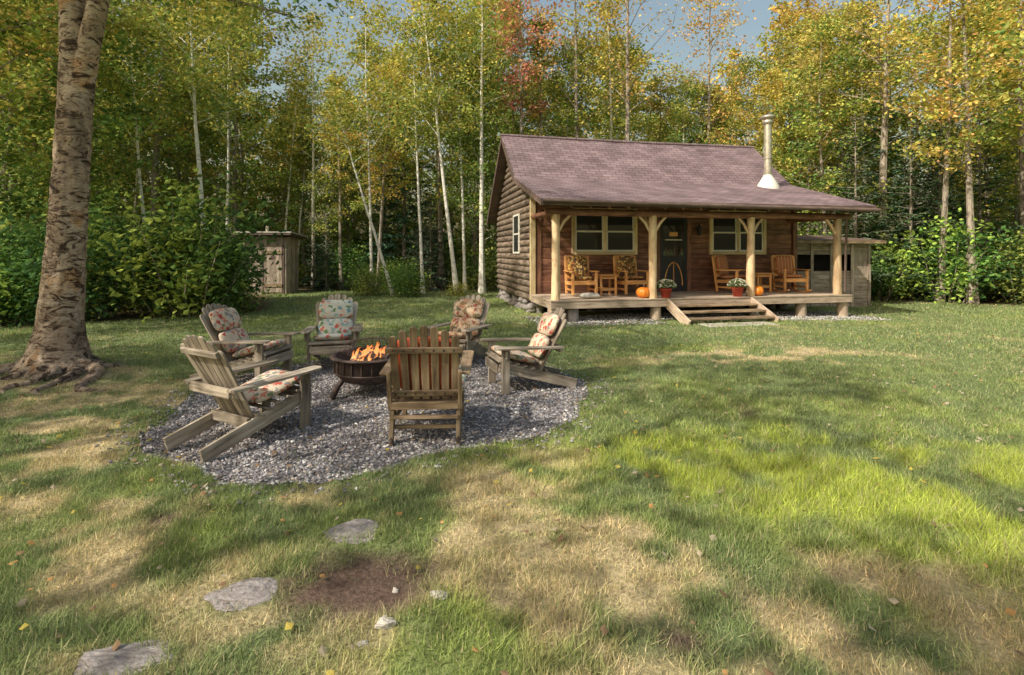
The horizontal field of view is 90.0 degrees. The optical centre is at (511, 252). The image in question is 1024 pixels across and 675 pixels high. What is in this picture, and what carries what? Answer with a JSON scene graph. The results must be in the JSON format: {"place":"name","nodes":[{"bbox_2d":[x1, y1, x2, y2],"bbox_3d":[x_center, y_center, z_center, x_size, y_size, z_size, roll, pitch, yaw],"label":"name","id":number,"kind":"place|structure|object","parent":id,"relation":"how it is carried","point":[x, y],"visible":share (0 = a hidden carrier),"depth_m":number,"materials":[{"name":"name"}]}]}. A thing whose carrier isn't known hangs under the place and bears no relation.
{"place":"outdoors","nodes":[
{"label":"outdoors","id":0,"kind":"place"},
{"bbox_2d":[0,251,1023,674],"bbox_3d":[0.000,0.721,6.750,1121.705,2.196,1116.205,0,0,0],"label":"ground","id":1,"kind":"structure","parent":0,"point":[368,589],"depth_m":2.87,"materials":[{"name":"green plant"}]},
{"bbox_2d":[0,225,93,327],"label":"shrub","id":2,"kind":"object","parent":1,"relation":"on","point":[5,295],"visible":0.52,"depth_m":11.63,"materials":[{"name":"green plant"}]},
{"bbox_2d":[0,184,168,328],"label":"shrub","id":3,"kind":"object","parent":1,"relation":"on","point":[100,253],"visible":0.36,"depth_m":12.31,"materials":[{"name":"green plant"}]},
{"bbox_2d":[74,640,173,674],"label":"flat stone","id":4,"kind":"object","parent":1,"relation":"on","point":[124,653],"visible":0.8,"depth_m":2.06,"materials":[{"name":"grey stone"}]},
{"bbox_2d":[1,6,251,303],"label":"white birch tree","id":5,"kind":"object","parent":1,"relation":"on","point":[144,32],"visible":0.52,"depth_m":15.86,"materials":[{"name":"green plant"}]},
{"bbox_2d":[97,208,239,319],"bbox_3d":[-8.897,0.256,13.430,3.867,3.012,3.791,0,0,0],"label":"shrub","id":6,"kind":"object","parent":1,"relation":"on","point":[142,279],"visible":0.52,"depth_m":12.82,"materials":[{"name":"green plant"}]},
{"bbox_2d":[0,0,355,395],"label":"yellow birch tree","id":7,"kind":"object","parent":1,"relation":"on","point":[58,345],"visible":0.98,"depth_m":6.61,"materials":[{"name":"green plant"}]},
{"bbox_2d":[117,0,270,244],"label":"white birch tree","id":8,"kind":"object","parent":1,"relation":"on","point":[184,72],"visible":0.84,"depth_m":15.44,"materials":[{"name":"green plant"}]},
{"bbox_2d":[143,219,266,309],"bbox_3d":[-8.950,0.322,15.362,3.267,2.900,4.031,0,0,0],"label":"shrub","id":9,"kind":"object","parent":1,"relation":"on","point":[235,238],"visible":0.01,"depth_m":15.31,"materials":[{"name":"green plant"}]},
{"bbox_2d":[148,238,289,313],"bbox_3d":[-7.892,0.683,13.898,2.942,2.159,2.853,0,0,0],"label":"shrub","id":10,"kind":"object","parent":1,"relation":"on","point":[238,297],"visible":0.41,"depth_m":13.62,"materials":[{"name":"green plant"}]},
{"bbox_2d":[155,0,293,229],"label":"white birch tree","id":11,"kind":"object","parent":1,"relation":"on","point":[230,92],"visible":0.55,"depth_m":18.06,"materials":[{"name":"green plant"}]},
{"bbox_2d":[203,577,276,611],"bbox_3d":[-1.262,1.635,2.460,0.415,0.053,0.264,0,0,0],"label":"flat stone","id":12,"kind":"object","parent":1,"relation":"on","point":[246,589],"visible":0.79,"depth_m":2.42,"materials":[{"name":"grey stone"}]},
{"bbox_2d":[233,226,307,293],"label":"outhouse","id":13,"kind":"structure","parent":1,"relation":"on","point":[286,245],"depth_m":20.33,"materials":[{"name":"brown wood"}]},
{"bbox_2d":[262,244,283,293],"bbox_3d":[-9.476,0.665,20.306,0.830,1.970,0.054,0,0,-4],"label":"outhouse door","id":14,"kind":"structure","parent":13,"relation":"in","point":[274,274],"depth_m":20.31,"materials":[{"name":"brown wood"}]},
{"bbox_2d":[244,47,335,229],"bbox_3d":[-10.411,-4.023,24.054,4.686,11.454,3.982,0,0,-40],"label":"white birch tree","id":15,"kind":"object","parent":1,"relation":"on","point":[292,64],"visible":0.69,"depth_m":23.86,"materials":[{"name":"green plant"}]},
{"bbox_2d":[263,5,368,287],"bbox_3d":[-8.995,-4.994,24.022,4.941,13.380,4.266,0,0,10],"label":"white birch tree","id":16,"kind":"object","parent":1,"relation":"on","point":[310,46],"visible":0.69,"depth_m":23.90,"materials":[{"name":"green plant"}]},
{"bbox_2d":[323,518,378,543],"bbox_3d":[-0.935,1.626,2.990,0.314,0.051,0.292,0,0,0],"label":"flat stone","id":17,"kind":"object","parent":1,"relation":"on","point":[348,527],"visible":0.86,"depth_m":2.96,"materials":[{"name":"grey stone"}]},
{"bbox_2d":[95,354,612,504],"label":"gravel","id":18,"kind":"structure","parent":1,"relation":"on","point":[351,423],"depth_m":4.82,"materials":[{"name":"grey gravel"}]},
{"bbox_2d":[163,335,321,462],"bbox_3d":[-2.439,1.190,4.682,0.810,1.005,1.114,0,0,30],"label":"adirondack chair","id":19,"kind":"object","parent":18,"relation":"on","point":[233,398],"visible":1,"depth_m":4.52,"materials":[{"name":"grey wood"}]},
{"bbox_2d":[189,303,299,381],"bbox_3d":[-3.530,1.185,6.761,1.136,1.019,0.826,0,0,8],"label":"adirondack chair","id":20,"kind":"object","parent":18,"relation":"on","point":[230,338],"visible":0.94,"depth_m":6.62,"materials":[{"name":"grey wood"}]},
{"bbox_2d":[300,294,362,366],"bbox_3d":[-2.639,1.167,7.628,0.826,1.032,1.136,0,0,-14],"label":"adirondack chair","id":21,"kind":"object","parent":18,"relation":"on","point":[337,327],"visible":0.9,"depth_m":7.70,"materials":[{"name":"fabric"}]},
{"bbox_2d":[328,337,392,399],"bbox_3d":[-1.680,1.364,6.150,0.970,0.670,0.970,0,0,0],"label":"fire pit","id":22,"kind":"object","parent":18,"relation":"on","point":[362,365],"visible":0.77,"depth_m":5.84,"materials":[{"name":"metal"}]},
{"bbox_2d":[380,325,473,445],"bbox_3d":[-0.769,1.133,4.782,0.806,1.039,0.965,0,0,-3],"label":"slatted patio chair","id":23,"kind":"object","parent":18,"relation":"on","point":[431,371],"visible":1,"depth_m":4.41,"materials":[{"name":"wood"}]},
{"bbox_2d":[427,294,492,355],"bbox_3d":[-0.773,1.175,7.824,0.810,1.006,1.114,0,0,20],"label":"adirondack chair","id":24,"kind":"object","parent":18,"relation":"on","point":[467,326],"visible":0.66,"depth_m":7.94,"materials":[{"name":"beige fabric"}]},
{"bbox_2d":[480,308,577,394],"bbox_3d":[0.214,1.202,6.474,1.091,0.984,0.794,0,0,-18],"label":"adirondack chair","id":25,"kind":"object","parent":18,"relation":"on","point":[516,361],"visible":0.99,"depth_m":6.30,"materials":[{"name":"grey wood"}]},
{"bbox_2d":[301,79,413,295],"bbox_3d":[-5.934,-2.336,19.798,4.261,8.149,3.189,0,0,-36],"label":"white birch tree","id":26,"kind":"object","parent":1,"relation":"on","point":[337,105],"visible":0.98,"depth_m":19.32,"materials":[{"name":"green plant"}]},
{"bbox_2d":[300,0,419,290],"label":"white birch tree","id":27,"kind":"object","parent":1,"relation":"on","point":[374,30],"visible":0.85,"depth_m":21.19,"materials":[{"name":"green plant"}]},
{"bbox_2d":[357,640,368,647],"bbox_3d":[-0.617,1.623,2.121,0.054,0.029,0.028,0,0,-15],"label":"pale rock","id":28,"kind":"object","parent":1,"relation":"on","point":[363,644],"visible":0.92,"depth_m":2.11,"materials":[{"name":"stone"}]},
{"bbox_2d":[340,261,391,296],"bbox_3d":[-5.639,1.023,20.086,1.956,1.474,1.947,0,0,-44],"label":"shrub","id":29,"kind":"object","parent":1,"relation":"on","point":[368,282],"visible":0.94,"depth_m":19.88,"materials":[{"name":"green plant"}]},
{"bbox_2d":[374,614,396,629],"bbox_3d":[-0.548,1.616,2.224,0.073,0.056,0.087,0,0,43],"label":"pale rock","id":30,"kind":"object","parent":1,"relation":"on","point":[383,623],"visible":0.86,"depth_m":2.21,"materials":[{"name":"stone"}]},
{"bbox_2d":[378,257,433,297],"bbox_3d":[-3.899,0.961,18.991,2.078,1.573,2.088,0,0,-15],"label":"shrub","id":31,"kind":"object","parent":1,"relation":"on","point":[400,287],"visible":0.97,"depth_m":18.79,"materials":[{"name":"green plant"}]},
{"bbox_2d":[348,5,474,293],"bbox_3d":[-3.724,-3.950,20.253,4.612,11.296,4.744,0,0,38],"label":"white birch tree","id":32,"kind":"object","parent":1,"relation":"on","point":[412,144],"visible":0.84,"depth_m":20.34,"materials":[{"name":"green plant"}]},
{"bbox_2d":[430,590,448,599],"bbox_3d":[-0.344,1.622,2.419,0.092,0.045,0.057,0,0,19],"label":"pale rock","id":33,"kind":"object","parent":1,"relation":"on","point":[436,592],"visible":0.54,"depth_m":2.41,"materials":[{"name":"stone"}]},
{"bbox_2d":[371,0,513,292],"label":"white birch tree","id":34,"kind":"object","parent":1,"relation":"on","point":[425,26],"visible":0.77,"depth_m":20.16,"materials":[{"name":"green plant"}]},
{"bbox_2d":[401,0,513,291],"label":"white birch tree","id":35,"kind":"object","parent":1,"relation":"on","point":[456,125],"visible":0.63,"depth_m":21.18,"materials":[{"name":"green plant"}]},
{"bbox_2d":[444,277,473,295],"bbox_3d":[-2.076,1.291,19.587,1.329,0.867,1.245,0,0,0],"label":"shrub","id":36,"kind":"object","parent":1,"relation":"on","point":[460,291],"visible":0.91,"depth_m":19.55,"materials":[{"name":"green plant"}]},
{"bbox_2d":[433,0,534,293],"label":"white birch tree","id":37,"kind":"object","parent":1,"relation":"on","point":[481,285],"visible":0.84,"depth_m":20.62,"materials":[{"name":"green plant"}]},
{"bbox_2d":[0,0,1023,324],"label":"forest trees","id":38,"kind":"object","parent":1,"relation":"on","point":[28,76],"visible":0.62,"depth_m":22.96,"materials":[{"name":"green plant"}]},
{"bbox_2d":[0,163,1023,323],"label":"undergrowth","id":39,"kind":"object","parent":1,"relation":"on","point":[327,260],"visible":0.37,"depth_m":17.49,"materials":[{"name":"green plant"}]},
{"bbox_2d":[0,321,1023,674],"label":"fallen leaves","id":40,"kind":"object","parent":1,"relation":"on","point":[324,651],"visible":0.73,"depth_m":3.76,"materials":[{"name":"yellow plant"}]},
{"bbox_2d":[476,0,577,134],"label":"red maple tree","id":41,"kind":"object","parent":1,"relation":"on","point":[520,43],"visible":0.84,"depth_m":21.31,"materials":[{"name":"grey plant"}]},
{"bbox_2d":[503,0,638,137],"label":"maple tree","id":42,"kind":"object","parent":1,"relation":"on","point":[576,67],"visible":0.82,"depth_m":21.59,"materials":[{"name":"red plant"}]},
{"bbox_2d":[558,0,700,140],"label":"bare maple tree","id":43,"kind":"object","parent":1,"relation":"on","point":[627,108],"visible":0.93,"depth_m":21.79,"materials":[{"name":"yellow plant"}]},
{"bbox_2d":[487,114,880,326],"bbox_3d":[4.449,-1.123,15.850,9.191,6.253,8.898,0,0,-12],"label":"log cabin","id":44,"kind":"object","parent":1,"relation":"on","point":[679,214],"visible":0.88,"depth_m":14.63,"materials":[{"name":"brown wood"}]},
{"bbox_2d":[513,214,519,253],"bbox_3d":[0.131,-0.560,15.546,0.045,1.180,0.800,0,0,-12],"label":"side window","id":45,"kind":"structure","parent":44,"relation":"in","point":[516,220],"depth_m":15.48,"materials":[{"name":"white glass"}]},
{"bbox_2d":[563,255,598,294],"bbox_3d":[1.802,0.579,13.420,0.750,1.024,0.843,0,0,-10],"label":"porch armchair","id":46,"kind":"object","parent":44,"relation":"on","point":[576,270],"visible":0.97,"depth_m":13.63,"materials":[{"name":"orange wood"}]},
{"bbox_2d":[592,274,618,295],"bbox_3d":[2.481,0.854,13.592,0.540,0.548,0.540,0,0,-12],"label":"side table","id":47,"kind":"object","parent":44,"relation":"on","point":[609,288],"visible":0.82,"depth_m":13.41,"materials":[{"name":"orange wood"}]},
{"bbox_2d":[613,255,648,294],"bbox_3d":[3.181,0.579,13.662,0.750,1.024,0.843,0,0,-14],"label":"porch armchair","id":48,"kind":"object","parent":44,"relation":"on","point":[625,268],"visible":0.86,"depth_m":13.85,"materials":[{"name":"orange wood"}]},
{"bbox_2d":[636,284,648,297],"bbox_3d":[3.271,0.962,12.758,0.353,0.336,0.343,0,0,-12],"label":"pumpkin","id":49,"kind":"object","parent":44,"relation":"on","point":[642,292],"visible":0.98,"depth_m":12.64,"materials":[{"name":"orange plant"}]},
{"bbox_2d":[657,279,676,297],"bbox_3d":[3.840,0.891,12.774,0.535,0.478,0.544,0,0,-12],"label":"potted mum","id":50,"kind":"object","parent":44,"relation":"on","point":[667,289],"visible":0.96,"depth_m":12.67,"materials":[{"name":"white plant"}]},
{"bbox_2d":[571,208,765,254],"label":"front windows","id":51,"kind":"structure","parent":44,"relation":"in","point":[590,235],"depth_m":14.49,"materials":[{"name":"beige glass"}]},
{"bbox_2d":[657,217,690,291],"bbox_3d":[4.667,-0.030,14.802,1.100,2.320,0.052,0,0,-12],"label":"screen door","id":52,"kind":"structure","parent":44,"relation":"in","point":[674,234],"depth_m":14.81,"materials":[{"name":"green wood"}]},
{"bbox_2d":[711,255,745,290],"bbox_3d":[6.184,0.579,14.400,0.750,1.024,0.843,0,0,-37],"label":"porch armchair","id":53,"kind":"object","parent":44,"relation":"on","point":[722,269],"visible":0.77,"depth_m":14.46,"materials":[{"name":"orange wood"}]},
{"bbox_2d":[727,278,747,296],"bbox_3d":[5.800,0.894,13.173,0.510,0.472,0.508,0,0,-12],"label":"potted mum","id":54,"kind":"object","parent":44,"relation":"on","point":[737,289],"visible":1,"depth_m":13.07,"materials":[{"name":"white plant"}]},
{"bbox_2d":[745,272,773,291],"bbox_3d":[7.087,0.854,14.673,0.540,0.548,0.540,0,0,-12],"label":"side table","id":55,"kind":"object","parent":44,"relation":"on","point":[759,275],"visible":0.59,"depth_m":14.49,"materials":[{"name":"orange wood"}]},
{"bbox_2d":[755,283,763,295],"bbox_3d":[6.406,0.966,13.404,0.343,0.327,0.333,0,0,-12],"label":"pumpkin","id":56,"kind":"object","parent":44,"relation":"on","point":[759,290],"visible":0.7,"depth_m":13.27,"materials":[{"name":"orange plant"}]},
{"bbox_2d":[770,255,811,292],"bbox_3d":[7.960,0.604,14.694,0.750,1.073,1.093,0,0,0],"label":"porch rocking chair","id":57,"kind":"object","parent":44,"relation":"on","point":[783,266],"visible":0.98,"depth_m":14.89,"materials":[{"name":"orange wood"}]},
{"bbox_2d":[637,0,770,144],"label":"maple tree","id":58,"kind":"object","parent":1,"relation":"on","point":[699,22],"visible":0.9,"depth_m":23.77,"materials":[{"name":"yellow plant"}]},
{"bbox_2d":[526,310,891,326],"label":"porch gravel","id":59,"kind":"structure","parent":1,"relation":"on","point":[791,315],"depth_m":13.19,"materials":[{"name":"grey gravel"}]},
{"bbox_2d":[787,235,886,306],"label":"wood shed","id":60,"kind":"structure","parent":1,"relation":"on","point":[815,254],"depth_m":16.78,"materials":[{"name":"grey wood"}]},
{"bbox_2d":[806,123,868,238],"bbox_3d":[14.221,-1.632,21.930,4.115,7.836,4.798,0,0,0],"label":"fir tree","id":61,"kind":"object","parent":1,"relation":"on","point":[842,149],"visible":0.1,"depth_m":21.95,"materials":[{"name":"green plant"}]},
{"bbox_2d":[820,112,921,301],"bbox_3d":[13.470,-1.607,19.890,4.435,7.754,4.488,0,0,0],"label":"fir tree","id":62,"kind":"object","parent":1,"relation":"on","point":[864,216],"visible":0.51,"depth_m":19.87,"materials":[{"name":"green plant"}]},
{"bbox_2d":[735,0,1023,294],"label":"maple tree","id":63,"kind":"object","parent":1,"relation":"on","point":[884,102],"visible":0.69,"depth_m":20.73,"materials":[{"name":"yellow plant"}]},
{"bbox_2d":[864,114,989,301],"bbox_3d":[15.265,-1.568,19.523,4.676,7.644,4.003,0,0,0],"label":"fir tree","id":64,"kind":"object","parent":1,"relation":"on","point":[911,216],"visible":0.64,"depth_m":19.39,"materials":[{"name":"green plant"}]},
{"bbox_2d":[851,0,1023,303],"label":"maple tree","id":65,"kind":"object","parent":1,"relation":"on","point":[970,216],"visible":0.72,"depth_m":18.04,"materials":[{"name":"yellow plant"}]},
{"bbox_2d":[894,88,1022,300],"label":"fir tree","id":66,"kind":"object","parent":1,"relation":"on","point":[939,202],"visible":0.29,"depth_m":19.84,"materials":[{"name":"green plant"}]},
{"bbox_2d":[25,0,1023,248],"label":"sky","id":67,"kind":"structure","parent":0,"point":[753,27],"materials":[{"name":"blue"}]},
{"bbox_2d":[578,293,599,298],"bbox_3d":[1.904,1.060,12.601,0.500,0.141,0.299,0,0,-12],"label":"boot tray","id":68,"kind":"object","parent":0,"point":[589,295],"visible":1,"depth_m":12.48,"materials":[{"name":"metal"}]}
]}

